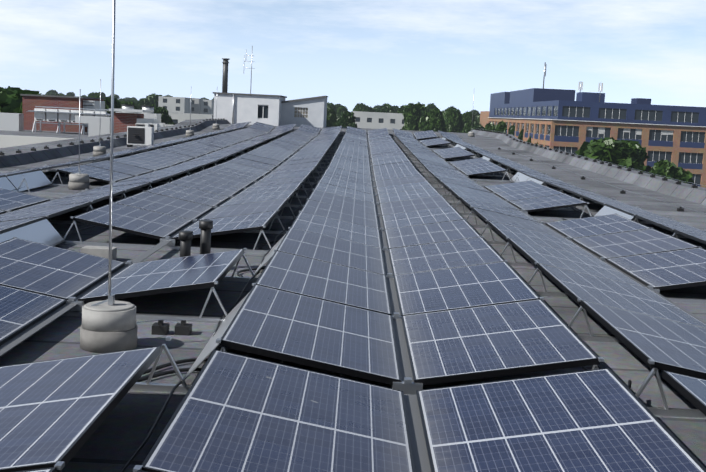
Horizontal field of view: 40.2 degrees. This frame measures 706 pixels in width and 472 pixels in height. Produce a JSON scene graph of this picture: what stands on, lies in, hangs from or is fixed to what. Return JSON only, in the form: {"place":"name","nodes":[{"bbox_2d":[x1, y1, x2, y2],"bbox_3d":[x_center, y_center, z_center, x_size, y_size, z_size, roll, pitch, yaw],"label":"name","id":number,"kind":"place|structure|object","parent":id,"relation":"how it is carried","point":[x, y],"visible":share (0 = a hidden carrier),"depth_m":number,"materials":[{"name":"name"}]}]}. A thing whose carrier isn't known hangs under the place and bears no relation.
{"place":"outdoors","nodes":[
{"label":"outdoors","id":0,"kind":"place"},
{"bbox_2d":[0,130,87,147],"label":"wing roof","id":1,"kind":"structure","parent":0,"point":[15,138],"depth_m":39.98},
{"bbox_2d":[20,94,105,131],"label":"brick building","id":2,"kind":"structure","parent":1,"relation":"on","point":[30,101],"depth_m":58.16,"materials":[{"name":"red brick"}]},
{"bbox_2d":[26,106,110,133],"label":"pergola","id":3,"kind":"object","parent":1,"relation":"on","point":[54,115],"visible":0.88,"depth_m":54.85,"materials":[{"name":"silver metal"}]},
{"bbox_2d":[0,105,160,136],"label":"roof plant","id":4,"kind":"object","parent":1,"relation":"on","point":[15,122],"visible":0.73,"depth_m":52.04,"materials":[{"name":"grey metal"}]},
{"bbox_2d":[109,109,171,132],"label":"brick building","id":5,"kind":"structure","parent":1,"relation":"on","point":[122,121],"depth_m":46.73,"materials":[{"name":"red brick"}]},
{"bbox_2d":[127,126,153,146],"bbox_3d":[-6.800,-3.164,30.839,0.780,0.660,0.484,3,7,0],"label":"ac condenser","id":6,"kind":"object","parent":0,"point":[138,135],"visible":0.9,"depth_m":30.69,"materials":[{"name":"white"}]},
{"bbox_2d":[0,119,705,471],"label":"roof","id":7,"kind":"structure","parent":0,"point":[114,441],"depth_m":8.98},
{"bbox_2d":[68,89,89,189],"bbox_3d":[-4.682,-1.649,16.523,0.350,1.710,0.350,3,7,0],"label":"lightning rod","id":8,"kind":"object","parent":7,"relation":"on","point":[79,180],"visible":0.98,"depth_m":16.48,"materials":[{"name":"concrete"}]},
{"bbox_2d":[93,79,105,155],"bbox_3d":[-6.765,-3.163,25.825,0.350,2.060,0.350,3,7,0],"label":"lightning rod","id":9,"kind":"object","parent":7,"relation":"on","point":[99,150],"visible":0.88,"depth_m":25.79,"materials":[{"name":"concrete"}]},
{"bbox_2d":[80,0,137,352],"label":"lightning rod","id":10,"kind":"object","parent":7,"relation":"on","point":[108,325],"visible":0.96,"depth_m":5.93,"materials":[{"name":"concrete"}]},
{"bbox_2d":[136,123,149,126],"bbox_3d":[-8.345,-4.206,38.281,0.500,0.500,0.454,3,7,0],"label":"ac condenser","id":11,"kind":"object","parent":7,"relation":"on","point":[142,125],"visible":0.12,"depth_m":38.13,"materials":[{"name":"white"}]},
{"bbox_2d":[145,123,158,130],"bbox_3d":[-8.098,-4.264,38.775,0.500,0.500,0.454,3,7,0],"label":"ac condenser","id":12,"kind":"object","parent":7,"relation":"on","point":[156,126],"visible":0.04,"depth_m":38.64,"materials":[{"name":"white"}]},
{"bbox_2d":[178,230,192,256],"bbox_3d":[-1.565,0.138,9.011,0.180,0.365,0.180,3,7,0],"label":"roof vent","id":13,"kind":"object","parent":7,"relation":"on","point":[185,238],"visible":0.67,"depth_m":8.96,"materials":[{"name":"black plastic"}]},
{"bbox_2d":[186,103,193,136],"bbox_3d":[-6.681,-5.113,39.690,0.350,2.060,0.350,3,7,0],"label":"lightning rod","id":14,"kind":"object","parent":7,"relation":"on","point":[190,132],"visible":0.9,"depth_m":39.66,"materials":[{"name":"concrete"}]},
{"bbox_2d":[199,220,212,253],"bbox_3d":[-1.402,0.079,9.173,0.180,0.455,0.180,3,7,0],"label":"roof vent","id":15,"kind":"object","parent":7,"relation":"on","point":[205,226],"visible":0.58,"depth_m":9.12,"materials":[{"name":"black plastic"}]},
{"bbox_2d":[212,106,219,129],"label":"lightning rod","id":16,"kind":"object","parent":7,"relation":"on","point":[216,126],"visible":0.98,"depth_m":47.09,"materials":[{"name":"concrete"}]},
{"bbox_2d":[213,46,327,127],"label":"penthouse","id":17,"kind":"object","parent":7,"relation":"on","point":[273,110],"visible":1,"depth_m":56.63,"materials":[{"name":"white paint"}]},
{"bbox_2d":[0,122,705,471],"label":"solar panels","id":18,"kind":"object","parent":7,"relation":"on","point":[472,304],"visible":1,"depth_m":6.73,"materials":[{"name":"blue photovoltaic glass"},{"name":"aluminium"}]},
{"bbox_2d":[0,135,705,471],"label":"roof cables","id":19,"kind":"object","parent":7,"relation":"on","point":[420,454],"visible":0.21,"depth_m":6.31,"materials":[{"name":"plastic"}]},
{"bbox_2d":[0,118,705,335],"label":"lightning conductor","id":20,"kind":"object","parent":7,"relation":"on","point":[160,327],"visible":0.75,"depth_m":21.47,"materials":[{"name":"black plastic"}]},
{"bbox_2d":[468,98,474,136],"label":"lightning rod","id":21,"kind":"object","parent":7,"relation":"on","point":[471,134],"visible":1,"depth_m":51.49,"materials":[{"name":"concrete"}]},
{"bbox_2d":[0,0,705,113],"label":"sky","id":22,"kind":"structure","parent":0,"point":[445,54],"materials":[{"name":"blue"}]},
{"bbox_2d":[352,111,403,129],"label":"flat building","id":23,"kind":"structure","parent":0,"point":[376,120],"depth_m":297.83,"materials":[{"name":"white paint"}]},
{"label":"ground","id":24,"kind":"structure","parent":0,"visible":0},
{"bbox_2d":[158,96,191,112],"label":"housing","id":25,"kind":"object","parent":24,"relation":"on","point":[176,104],"visible":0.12,"depth_m":327.56,"materials":[{"name":"white paint"}]},
{"bbox_2d":[168,113,213,123],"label":"building","id":26,"kind":"structure","parent":24,"relation":"on","point":[178,117],"depth_m":208.71,"materials":[{"name":"white concrete"}]},
{"bbox_2d":[192,98,204,113],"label":"housing","id":27,"kind":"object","parent":24,"relation":"on","point":[196,105],"visible":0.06,"depth_m":342.52,"materials":[{"name":"grey concrete"}]},
{"bbox_2d":[201,100,213,114],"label":"housing","id":28,"kind":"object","parent":24,"relation":"on","point":[207,106],"visible":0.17,"depth_m":347.43,"materials":[{"name":"grey concrete"}]},
{"bbox_2d":[0,86,693,184],"bbox_3d":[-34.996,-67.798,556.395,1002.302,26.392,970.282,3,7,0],"label":"trees","id":29,"kind":"object","parent":24,"relation":"on","point":[630,154],"visible":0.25,"depth_m":221.72,"materials":[{"name":"green plant"}]},
{"bbox_2d":[480,62,705,187],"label":"office building","id":30,"kind":"structure","parent":24,"relation":"on","point":[562,120],"depth_m":169.41,"materials":[{"name":"orange brick"}]}
]}

